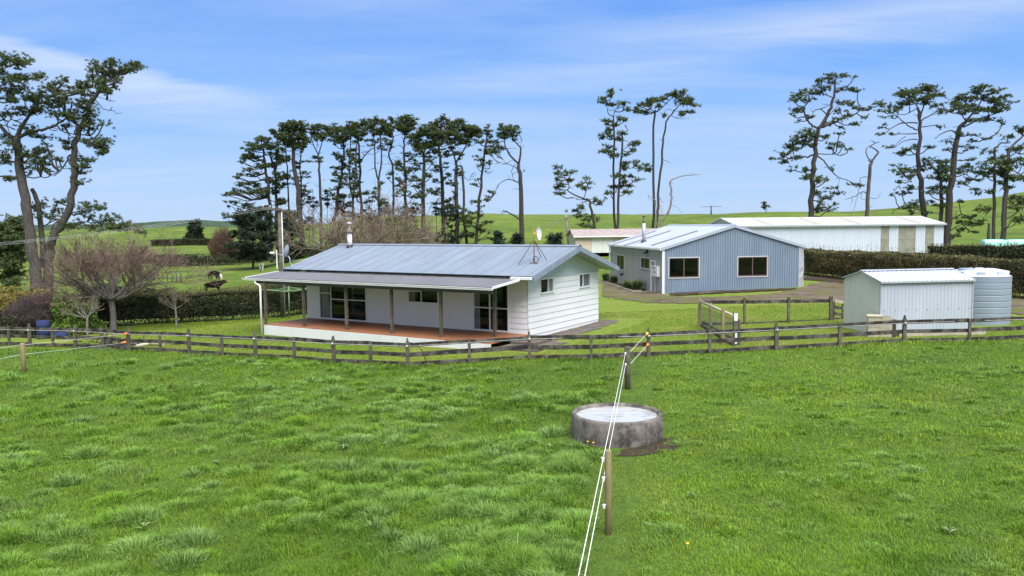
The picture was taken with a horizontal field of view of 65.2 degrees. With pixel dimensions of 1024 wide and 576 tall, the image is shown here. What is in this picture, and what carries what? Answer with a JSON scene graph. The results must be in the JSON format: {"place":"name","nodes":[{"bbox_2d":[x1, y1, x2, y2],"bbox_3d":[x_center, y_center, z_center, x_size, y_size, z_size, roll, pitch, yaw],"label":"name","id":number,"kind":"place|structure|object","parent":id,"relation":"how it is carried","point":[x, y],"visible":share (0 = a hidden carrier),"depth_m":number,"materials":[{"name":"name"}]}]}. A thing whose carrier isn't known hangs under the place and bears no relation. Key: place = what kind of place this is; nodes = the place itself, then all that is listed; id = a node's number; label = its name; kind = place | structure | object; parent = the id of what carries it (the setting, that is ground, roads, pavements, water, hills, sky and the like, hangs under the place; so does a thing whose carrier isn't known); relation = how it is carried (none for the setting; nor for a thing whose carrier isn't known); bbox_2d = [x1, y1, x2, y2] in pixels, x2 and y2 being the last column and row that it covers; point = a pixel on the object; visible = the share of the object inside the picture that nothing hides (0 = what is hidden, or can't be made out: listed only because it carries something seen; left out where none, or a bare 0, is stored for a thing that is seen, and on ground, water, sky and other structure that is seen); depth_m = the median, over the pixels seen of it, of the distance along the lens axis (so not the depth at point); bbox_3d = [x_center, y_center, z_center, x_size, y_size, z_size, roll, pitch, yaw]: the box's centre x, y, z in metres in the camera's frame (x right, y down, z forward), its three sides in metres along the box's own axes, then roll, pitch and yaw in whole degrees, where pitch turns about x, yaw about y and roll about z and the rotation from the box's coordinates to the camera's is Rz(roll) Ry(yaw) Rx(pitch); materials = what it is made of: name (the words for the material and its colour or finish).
{"place":"outdoors","nodes":[
{"label":"outdoors","id":0,"kind":"place"},
{"bbox_2d":[34,220,308,229],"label":"hills","id":1,"kind":"structure","parent":0,"point":[207,223],"depth_m":521.46,"materials":[{"name":"green plant"}]},
{"bbox_2d":[0,338,1023,575],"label":"grass floor","id":2,"kind":"structure","parent":0,"point":[615,515],"depth_m":16.02,"materials":[{"name":"green plant"}]},
{"bbox_2d":[20,343,26,372],"bbox_3d":[-17.531,2.656,28.704,0.173,1.363,0.166,-1,5,0],"label":"rope post","id":3,"kind":"object","parent":2,"relation":"on","point":[23,357],"visible":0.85,"depth_m":28.64,"materials":[{"name":"beige wood"}]},
{"bbox_2d":[601,449,611,535],"bbox_3d":[1.429,3.246,12.076,0.102,1.609,0.192,3,6,40],"label":"rope post","id":4,"kind":"object","parent":2,"relation":"on","point":[607,505],"visible":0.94,"depth_m":12.05,"materials":[{"name":"brown wood"}]},
{"bbox_2d":[578,337,643,575],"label":"electric rope","id":5,"kind":"object","parent":4,"relation":"attached to","point":[599,477],"visible":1,"depth_m":10.73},
{"bbox_2d":[584,350,642,575],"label":"electric rope","id":6,"kind":"object","parent":4,"relation":"attached to","point":[603,479],"visible":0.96,"depth_m":11.31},
{"bbox_2d":[571,402,662,447],"bbox_3d":[2.325,3.138,17.749,2.010,0.785,2.010,-1,5,0],"label":"water trough","id":7,"kind":"object","parent":2,"relation":"on","point":[636,425],"visible":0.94,"depth_m":17.11,"materials":[{"name":"concrete"}]},
{"bbox_2d":[624,346,630,389],"bbox_3d":[3.239,2.408,22.588,0.231,1.527,0.167,-3,5,-28],"label":"rope post","id":8,"kind":"object","parent":2,"relation":"on","point":[627,366],"visible":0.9,"depth_m":22.52,"materials":[{"name":"wood"}]},
{"bbox_2d":[614,438,677,455],"bbox_3d":[2.898,3.335,16.570,1.873,0.035,0.867,-5,6,-41],"label":"soil patch","id":9,"kind":"object","parent":2,"relation":"on","point":[660,444],"visible":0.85,"depth_m":16.59,"materials":[{"name":"brown soil"}]},
{"bbox_2d":[0,192,1023,366],"bbox_3d":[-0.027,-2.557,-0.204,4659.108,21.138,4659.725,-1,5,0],"label":"ground","id":10,"kind":"structure","parent":0,"point":[507,225],"depth_m":187.71,"materials":[{"name":"green plant"}]},
{"bbox_2d":[0,309,35,334],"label":"dark shrub","id":11,"kind":"object","parent":10,"relation":"on","point":[2,321],"visible":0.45,"depth_m":38.39,"materials":[{"name":"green plant"}]},
{"bbox_2d":[0,211,38,290],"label":"evergreen tree","id":12,"kind":"object","parent":10,"relation":"on","point":[12,254],"visible":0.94,"depth_m":83.01,"materials":[{"name":"green plant"}]},
{"bbox_2d":[0,50,48,105],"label":"pine tree","id":13,"kind":"object","parent":10,"relation":"on","point":[10,80],"visible":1,"depth_m":62.50,"materials":[{"name":"green plant"}]},
{"bbox_2d":[0,284,51,310],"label":"yellow shrub","id":14,"kind":"object","parent":10,"relation":"on","point":[7,296],"visible":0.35,"depth_m":51.77,"materials":[{"name":"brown plant"}]},
{"bbox_2d":[0,290,67,334],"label":"purple shrub","id":15,"kind":"object","parent":10,"relation":"on","point":[35,311],"visible":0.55,"depth_m":38.86,"materials":[{"name":"purple plant"}]},
{"bbox_2d":[0,74,97,296],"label":"pine tree","id":16,"kind":"object","parent":10,"relation":"on","point":[14,142],"visible":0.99,"depth_m":65.14,"materials":[{"name":"green plant"}]},
{"bbox_2d":[20,57,147,299],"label":"pine tree","id":17,"kind":"object","parent":10,"relation":"on","point":[101,81],"visible":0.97,"depth_m":66.17,"materials":[{"name":"green plant"}]},
{"bbox_2d":[18,222,229,329],"bbox_3d":[-20.059,-0.516,40.335,9.173,5.709,6.805,0,5,13],"label":"cherry tree","id":18,"kind":"object","parent":10,"relation":"on","point":[94,268],"visible":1,"depth_m":39.69,"materials":[{"name":"brown plant"}]},
{"bbox_2d":[157,284,188,327],"bbox_3d":[-17.348,0.930,41.044,2.023,2.445,0.922,-1,5,0],"label":"young tree","id":19,"kind":"object","parent":10,"relation":"on","point":[174,302],"visible":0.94,"depth_m":41.03,"materials":[{"name":"plant"}]},
{"bbox_2d":[150,238,212,245],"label":"field hedge","id":20,"kind":"object","parent":10,"relation":"on","point":[193,241],"visible":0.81,"depth_m":303.54,"materials":[{"name":"green plant"}]},
{"bbox_2d":[61,283,306,327],"bbox_3d":[-16.567,0.724,45.323,16.089,2.666,1.495,-4,6,-35],"label":"clipped hedge","id":21,"kind":"object","parent":10,"relation":"on","point":[148,307],"visible":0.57,"depth_m":44.39,"materials":[{"name":"green plant"}]},
{"bbox_2d":[182,217,206,238],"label":"young pine","id":22,"kind":"object","parent":10,"relation":"on","point":[195,229],"visible":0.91,"depth_m":327.52,"materials":[{"name":"green plant"}]},
{"bbox_2d":[151,253,246,266],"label":"field bush","id":23,"kind":"object","parent":10,"relation":"on","point":[199,260],"visible":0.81,"depth_m":137.42,"materials":[{"name":"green plant"}]},
{"bbox_2d":[204,280,226,290],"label":"cow","id":24,"kind":"object","parent":10,"relation":"on","point":[208,285],"visible":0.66,"depth_m":79.61},
{"bbox_2d":[205,226,237,260],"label":"willow tree","id":25,"kind":"object","parent":10,"relation":"on","point":[220,237],"visible":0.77,"depth_m":144.57,"materials":[{"name":"brown plant"}]},
{"bbox_2d":[221,204,277,268],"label":"evergreen tree","id":26,"kind":"object","parent":10,"relation":"on","point":[251,223],"visible":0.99,"depth_m":124.46,"materials":[{"name":"green plant"}]},
{"bbox_2d":[221,135,280,262],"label":"pine tree","id":27,"kind":"object","parent":10,"relation":"on","point":[261,191],"visible":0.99,"depth_m":134.58,"materials":[{"name":"green plant"}]},
{"bbox_2d":[261,205,295,317],"bbox_3d":[-13.299,-1.381,46.001,1.914,6.804,0.343,-2,5,-14],"label":"power pole","id":28,"kind":"object","parent":10,"relation":"on","point":[281,265],"visible":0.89,"depth_m":45.83,"materials":[{"name":"grey wood"}]},
{"bbox_2d":[265,127,293,260],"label":"pine tree","id":29,"kind":"object","parent":10,"relation":"on","point":[279,159],"visible":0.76,"depth_m":136.39,"materials":[{"name":"green plant"}]},
{"bbox_2d":[261,286,306,317],"bbox_3d":[-12.652,0.857,45.408,2.215,1.917,2.215,1,5,22],"label":"clothesline","id":30,"kind":"object","parent":10,"relation":"on","point":[288,288],"visible":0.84,"depth_m":45.38,"materials":[{"name":"green metal"}]},
{"bbox_2d":[272,206,303,262],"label":"evergreen tree","id":31,"kind":"object","parent":10,"relation":"on","point":[286,226],"visible":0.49,"depth_m":127.15,"materials":[{"name":"green plant"}]},
{"bbox_2d":[274,119,311,242],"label":"pine tree","id":32,"kind":"object","parent":10,"relation":"on","point":[293,125],"visible":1,"depth_m":132.14,"materials":[{"name":"green plant"}]},
{"bbox_2d":[272,244,320,258],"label":"field bush","id":33,"kind":"object","parent":10,"relation":"on","point":[305,253],"visible":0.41,"depth_m":130.86,"materials":[{"name":"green plant"}]},
{"bbox_2d":[290,139,312,223],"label":"pine tree","id":34,"kind":"object","parent":10,"relation":"on","point":[303,190],"visible":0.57,"depth_m":135.72,"materials":[{"name":"green plant"}]},
{"bbox_2d":[305,122,336,252],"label":"pine tree","id":35,"kind":"object","parent":10,"relation":"on","point":[317,127],"visible":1,"depth_m":132.44,"materials":[{"name":"green plant"}]},
{"bbox_2d":[324,123,357,228],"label":"pine tree","id":36,"kind":"object","parent":10,"relation":"on","point":[341,138],"visible":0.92,"depth_m":136.43,"materials":[{"name":"green plant"}]},
{"bbox_2d":[340,120,362,228],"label":"pine tree","id":37,"kind":"object","parent":10,"relation":"on","point":[353,129],"visible":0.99,"depth_m":133.45,"materials":[{"name":"green plant"}]},
{"bbox_2d":[271,178,455,254],"bbox_3d":[-11.346,-3.451,62.120,14.896,10.309,11.857,-1,5,0],"label":"bare tree","id":38,"kind":"object","parent":10,"relation":"on","point":[336,236],"visible":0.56,"depth_m":61.17,"materials":[{"name":"brown plant"}]},
{"bbox_2d":[349,116,379,243],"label":"pine tree","id":39,"kind":"object","parent":10,"relation":"on","point":[364,122],"visible":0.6,"depth_m":136.54,"materials":[{"name":"green plant"}]},
{"bbox_2d":[326,192,417,228],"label":"evergreen tree","id":40,"kind":"object","parent":10,"relation":"on","point":[340,201],"visible":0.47,"depth_m":139.16,"materials":[{"name":"green plant"}]},
{"bbox_2d":[362,115,392,224],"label":"pine tree","id":41,"kind":"object","parent":10,"relation":"on","point":[373,123],"visible":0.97,"depth_m":132.44,"materials":[{"name":"green plant"}]},
{"bbox_2d":[384,116,400,224],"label":"pine tree","id":42,"kind":"object","parent":10,"relation":"on","point":[390,134],"visible":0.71,"depth_m":136.49,"materials":[{"name":"green plant"}]},
{"bbox_2d":[392,113,419,243],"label":"pine tree","id":43,"kind":"object","parent":10,"relation":"on","point":[405,124],"visible":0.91,"depth_m":133.44,"materials":[{"name":"green plant"}]},
{"bbox_2d":[406,123,452,240],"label":"pine tree","id":44,"kind":"object","parent":10,"relation":"on","point":[418,145],"visible":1,"depth_m":130.32,"materials":[{"name":"green plant"}]},
{"bbox_2d":[425,113,454,239],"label":"pine tree","id":45,"kind":"object","parent":10,"relation":"on","point":[443,121],"visible":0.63,"depth_m":135.41,"materials":[{"name":"green plant"}]},
{"bbox_2d":[417,202,467,243],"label":"evergreen tree","id":46,"kind":"object","parent":10,"relation":"on","point":[441,211],"visible":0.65,"depth_m":130.38,"materials":[{"name":"green plant"}]},
{"bbox_2d":[443,117,485,243],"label":"pine tree","id":47,"kind":"object","parent":10,"relation":"on","point":[456,129],"visible":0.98,"depth_m":131.36,"materials":[{"name":"green plant"}]},
{"bbox_2d":[452,163,479,243],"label":"pine tree","id":48,"kind":"object","parent":10,"relation":"on","point":[464,221],"visible":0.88,"depth_m":131.58,"materials":[{"name":"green plant"}]},
{"bbox_2d":[461,123,505,243],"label":"pine tree","id":49,"kind":"object","parent":10,"relation":"on","point":[477,226],"visible":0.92,"depth_m":130.84,"materials":[{"name":"green plant"}]},
{"bbox_2d":[488,230,507,243],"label":"young pine","id":50,"kind":"object","parent":10,"relation":"on","point":[498,238],"visible":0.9,"depth_m":116.81,"materials":[{"name":"green plant"}]},
{"bbox_2d":[483,123,524,243],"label":"pine tree","id":51,"kind":"object","parent":10,"relation":"on","point":[507,131],"visible":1,"depth_m":128.65,"materials":[{"name":"green plant"}]},
{"bbox_2d":[508,231,525,243],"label":"young pine","id":52,"kind":"object","parent":10,"relation":"on","point":[517,238],"visible":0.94,"depth_m":118.99,"materials":[{"name":"green plant"}]},
{"bbox_2d":[542,232,563,244],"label":"young pine","id":53,"kind":"object","parent":10,"relation":"on","point":[556,239],"visible":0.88,"depth_m":111.33,"materials":[{"name":"green plant"}]},
{"bbox_2d":[551,164,605,228],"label":"pine tree","id":54,"kind":"object","parent":10,"relation":"on","point":[580,206],"visible":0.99,"depth_m":111.29,"materials":[{"name":"green plant"}]},
{"bbox_2d":[566,228,656,254],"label":"cream garage","id":55,"kind":"structure","parent":10,"relation":"on","point":[596,241],"depth_m":100.31,"materials":[{"name":"metal"}]},
{"bbox_2d":[592,238,601,252],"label":"garage door","id":56,"kind":"structure","parent":55,"relation":"in","point":[596,242],"depth_m":100.20,"materials":[{"name":"white metal"}]},
{"bbox_2d":[602,238,612,252],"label":"garage door","id":57,"kind":"structure","parent":55,"relation":"in","point":[605,241],"depth_m":100.29,"materials":[{"name":"white metal"}]},
{"bbox_2d":[597,87,631,228],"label":"pine tree","id":58,"kind":"object","parent":10,"relation":"on","point":[609,134],"visible":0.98,"depth_m":110.48,"materials":[{"name":"green plant"}]},
{"bbox_2d":[609,124,651,228],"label":"pine tree","id":59,"kind":"object","parent":10,"relation":"on","point":[620,176],"visible":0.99,"depth_m":109.85,"materials":[{"name":"green plant"}]},
{"bbox_2d":[631,88,679,227],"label":"pine tree","id":60,"kind":"object","parent":10,"relation":"on","point":[647,103],"visible":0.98,"depth_m":108.56,"materials":[{"name":"green plant"}]},
{"bbox_2d":[656,87,701,227],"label":"pine tree","id":61,"kind":"object","parent":10,"relation":"on","point":[688,100],"visible":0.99,"depth_m":108.09,"materials":[{"name":"green plant"}]},
{"bbox_2d":[660,173,700,227],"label":"dead tree","id":62,"kind":"object","parent":10,"relation":"on","point":[665,216],"visible":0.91,"depth_m":108.31,"materials":[{"name":"grey plant"}]},
{"bbox_2d":[768,72,883,216],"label":"pine tree","id":63,"kind":"object","parent":10,"relation":"on","point":[812,177],"visible":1,"depth_m":98.70,"materials":[{"name":"green plant"}]},
{"bbox_2d":[709,216,946,258],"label":"long white shed","id":64,"kind":"structure","parent":10,"relation":"on","point":[903,234],"depth_m":84.15,"materials":[{"name":"metal"}]},
{"bbox_2d":[848,140,879,216],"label":"dead tree","id":65,"kind":"object","parent":10,"relation":"on","point":[867,204],"visible":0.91,"depth_m":99.21,"materials":[{"name":"grey wood"}]},
{"bbox_2d":[874,82,948,216],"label":"pine tree","id":66,"kind":"object","parent":10,"relation":"on","point":[903,93],"visible":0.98,"depth_m":99.74,"materials":[{"name":"green plant"}]},
{"bbox_2d":[921,156,950,221],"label":"pine tree","id":67,"kind":"object","parent":10,"relation":"on","point":[942,205],"visible":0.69,"depth_m":99.33,"materials":[{"name":"green plant"}]},
{"bbox_2d":[919,82,1019,245],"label":"pine tree","id":68,"kind":"object","parent":10,"relation":"on","point":[959,106],"visible":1,"depth_m":97.90,"materials":[{"name":"green plant"}]},
{"bbox_2d":[927,242,1023,261],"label":"green hedge","id":69,"kind":"object","parent":10,"relation":"on","point":[1004,250],"visible":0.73,"depth_m":74.78,"materials":[{"name":"green plant"}]},
{"bbox_2d":[971,132,1014,238],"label":"pine tree","id":70,"kind":"object","parent":10,"relation":"on","point":[986,209],"visible":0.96,"depth_m":96.20,"materials":[{"name":"green plant"}]},
{"bbox_2d":[980,239,1006,248],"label":"silage bale","id":71,"kind":"object","parent":10,"relation":"on","point":[992,241],"visible":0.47,"depth_m":94.35},
{"bbox_2d":[990,124,1023,239],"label":"pine tree","id":72,"kind":"object","parent":10,"relation":"on","point":[1007,164],"visible":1,"depth_m":94.99,"materials":[{"name":"green plant"}]},
{"bbox_2d":[0,274,1023,365],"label":"lawn","id":73,"kind":"structure","parent":0,"point":[611,305],"depth_m":35.54,"materials":[{"name":"green plant"}]},
{"bbox_2d":[36,320,68,335],"bbox_3d":[-21.495,1.936,37.401,1.361,0.900,0.615,-1,5,-7],"label":"plastic barrel","id":74,"kind":"object","parent":73,"relation":"on","point":[42,323],"visible":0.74,"depth_m":37.18,"materials":[{"name":"blue plastic"}]},
{"bbox_2d":[50,295,106,335],"bbox_3d":[-21.269,1.310,39.049,2.520,2.101,2.573,-4,6,-37],"label":"round shrub","id":75,"kind":"object","parent":73,"relation":"on","point":[69,321],"visible":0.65,"depth_m":38.54,"materials":[{"name":"green plant"}]},
{"bbox_2d":[59,292,103,335],"bbox_3d":[-20.470,1.299,38.311,1.939,2.204,1.549,-1,5,0],"label":"young tree","id":76,"kind":"object","parent":73,"relation":"on","point":[81,307],"visible":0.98,"depth_m":38.12,"materials":[{"name":"brown wood"}]},
{"bbox_2d":[75,330,177,349],"bbox_3d":[-16.670,2.235,34.844,4.949,0.812,1.950,-1,5,0],"label":"brush pile","id":77,"kind":"object","parent":73,"relation":"on","point":[114,344],"visible":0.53,"depth_m":34.57,"materials":[{"name":"brown wood"}]},
{"bbox_2d":[242,222,619,348],"bbox_3d":[-3.812,-0.484,37.938,14.775,5.420,10.311,2,5,32],"label":"farmhouse","id":78,"kind":"object","parent":73,"relation":"on","point":[427,292],"visible":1,"depth_m":35.33,"materials":[{"name":"white metal"}]},
{"bbox_2d":[319,281,366,321],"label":"sliding door","id":79,"kind":"structure","parent":78,"relation":"in","point":[331,299],"depth_m":39.04,"materials":[{"name":"glass"}]},
{"bbox_2d":[408,284,438,303],"bbox_3d":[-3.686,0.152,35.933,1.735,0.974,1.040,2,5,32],"label":"kitchen window","id":80,"kind":"structure","parent":78,"relation":"in","point":[430,297],"depth_m":36.40,"materials":[{"name":"glass"}]},
{"bbox_2d":[518,227,546,264],"bbox_3d":[0.947,-1.758,33.265,1.149,1.581,0.836,-3,5,-30],"label":"wireless dish","id":81,"kind":"object","parent":78,"relation":"on","point":[538,232],"visible":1,"depth_m":33.21,"materials":[{"name":"white metal"}]},
{"bbox_2d":[527,277,554,293],"bbox_3d":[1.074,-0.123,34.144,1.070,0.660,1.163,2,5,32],"label":"bedroom window","id":82,"kind":"structure","parent":78,"relation":"in","point":[546,284],"depth_m":34.30,"materials":[{"name":"metal"}]},
{"bbox_2d":[579,272,590,287],"bbox_3d":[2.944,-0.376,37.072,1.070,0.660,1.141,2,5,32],"label":"bedroom window","id":83,"kind":"structure","parent":78,"relation":"in","point":[584,278],"depth_m":37.10,"materials":[{"name":"glass"}]},
{"bbox_2d":[0,315,1023,366],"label":"post and rail fence","id":84,"kind":"object","parent":73,"relation":"on","point":[776,337],"visible":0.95,"depth_m":28.55,"materials":[{"name":"brown wood"}]},
{"bbox_2d":[499,340,567,351],"bbox_3d":[0.791,2.368,31.119,1.800,0.520,2.450,2,5,32],"label":"concrete step","id":85,"kind":"object","parent":73,"relation":"on","point":[538,342],"visible":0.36,"depth_m":31.24,"materials":[{"name":"grey concrete"}]},
{"bbox_2d":[608,215,805,293],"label":"grey shed","id":86,"kind":"structure","parent":73,"relation":"on","point":[667,259],"depth_m":52.14,"materials":[{"name":"blue metal"}]},
{"bbox_2d":[617,254,624,270],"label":"side window","id":87,"kind":"structure","parent":86,"relation":"in","point":[620,258],"depth_m":60.88,"materials":[{"name":"black glass"}]},
{"bbox_2d":[641,257,650,269],"bbox_3d":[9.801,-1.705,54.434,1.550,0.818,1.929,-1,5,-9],"label":"side window","id":88,"kind":"structure","parent":86,"relation":"in","point":[645,261],"depth_m":55.17,"materials":[{"name":"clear glass"}]},
{"bbox_2d":[650,260,655,290],"bbox_3d":[9.363,-0.794,52.867,0.150,2.071,0.962,-1,5,-9],"label":"door","id":89,"kind":"structure","parent":86,"relation":"in","point":[652,262],"depth_m":53.16,"materials":[{"name":"white paint"}]},
{"bbox_2d":[668,257,699,278],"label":"front window","id":90,"kind":"structure","parent":86,"relation":"in","point":[678,267],"depth_m":52.68,"materials":[{"name":"black glass"}]},
{"bbox_2d":[737,256,767,276],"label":"front window","id":91,"kind":"structure","parent":86,"relation":"in","point":[747,266],"depth_m":53.29,"materials":[{"name":"black glass"}]},
{"bbox_2d":[698,296,832,345],"bbox_3d":[9.760,1.198,33.931,4.208,1.604,8.927,4,6,43],"label":"animal pen","id":92,"kind":"object","parent":73,"relation":"on","point":[711,323],"visible":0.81,"depth_m":35.20,"materials":[{"name":"brown wood"}]},
{"bbox_2d":[833,299,843,319],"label":"board gate","id":93,"kind":"structure","parent":92,"relation":"attached to","point":[838,307],"depth_m":35.84,"materials":[{"name":"beige wood"}]},
{"bbox_2d":[866,314,895,336],"bbox_3d":[14.089,1.484,30.563,1.002,0.890,0.640,1,5,20],"label":"timber crate","id":94,"kind":"object","parent":73,"relation":"on","point":[874,317],"visible":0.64,"depth_m":30.31,"materials":[{"name":"beige wood"}]},
{"bbox_2d":[842,268,975,331],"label":"shed","id":95,"kind":"structure","parent":73,"relation":"on","point":[926,293],"depth_m":31.22,"materials":[{"name":"metal"}]},
{"bbox_2d":[804,242,1023,297],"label":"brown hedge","id":96,"kind":"object","parent":73,"relation":"on","point":[841,263],"visible":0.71,"depth_m":52.62,"materials":[{"name":"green plant"}]},
{"bbox_2d":[896,331,985,336],"bbox_3d":[16.232,1.740,30.318,3.128,0.238,0.350,0,5,5],"label":"timber sleeper","id":97,"kind":"object","parent":73,"relation":"on","point":[943,334],"visible":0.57,"depth_m":30.15,"materials":[{"name":"beige wood"}]},
{"bbox_2d":[955,268,1011,325],"bbox_3d":[19.482,0.356,33.350,2.280,2.400,2.280,-1,5,0],"label":"water tank","id":98,"kind":"object","parent":73,"relation":"on","point":[992,298],"visible":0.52,"depth_m":32.31,"materials":[{"name":"grey plastic"}]},
{"bbox_2d":[0,0,1023,224],"label":"sky","id":99,"kind":"structure","parent":0,"point":[220,74],"materials":[{"name":"blue"}]},
{"bbox_2d":[549,320,617,340],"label":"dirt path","id":100,"kind":"structure","parent":0,"point":[587,328],"depth_m":35.72,"materials":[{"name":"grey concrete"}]},
{"bbox_2d":[603,280,645,289],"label":"garden soil","id":101,"kind":"structure","parent":0,"point":[621,285],"depth_m":59.82,"materials":[{"name":"brown soil"}]},
{"bbox_2d":[628,279,647,289],"bbox_3d":[8.540,-0.287,54.401,2.010,0.941,2.072,-3,5,-26],"label":"strap leaf plant","id":102,"kind":"object","parent":101,"relation":"on","point":[637,285],"visible":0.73,"depth_m":54.15,"materials":[{"name":"green plant"}]},
{"bbox_2d":[601,281,1023,313],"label":"driveway","id":103,"kind":"structure","parent":0,"point":[823,290],"depth_m":47.95,"materials":[{"name":"grey gravel"}]},
{"bbox_2d":[669,287,795,294],"bbox_3d":[14.158,0.189,50.930,8.716,0.221,2.097,-1,5,-7],"label":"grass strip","id":104,"kind":"object","parent":103,"relation":"on","point":[694,293],"depth_m":50.80,"materials":[{"name":"plant"}]},
{"bbox_2d":[803,276,843,282],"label":"hedge litter","id":105,"kind":"object","parent":103,"relation":"on","point":[833,279],"visible":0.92,"depth_m":57.96,"materials":[{"name":"soil"}]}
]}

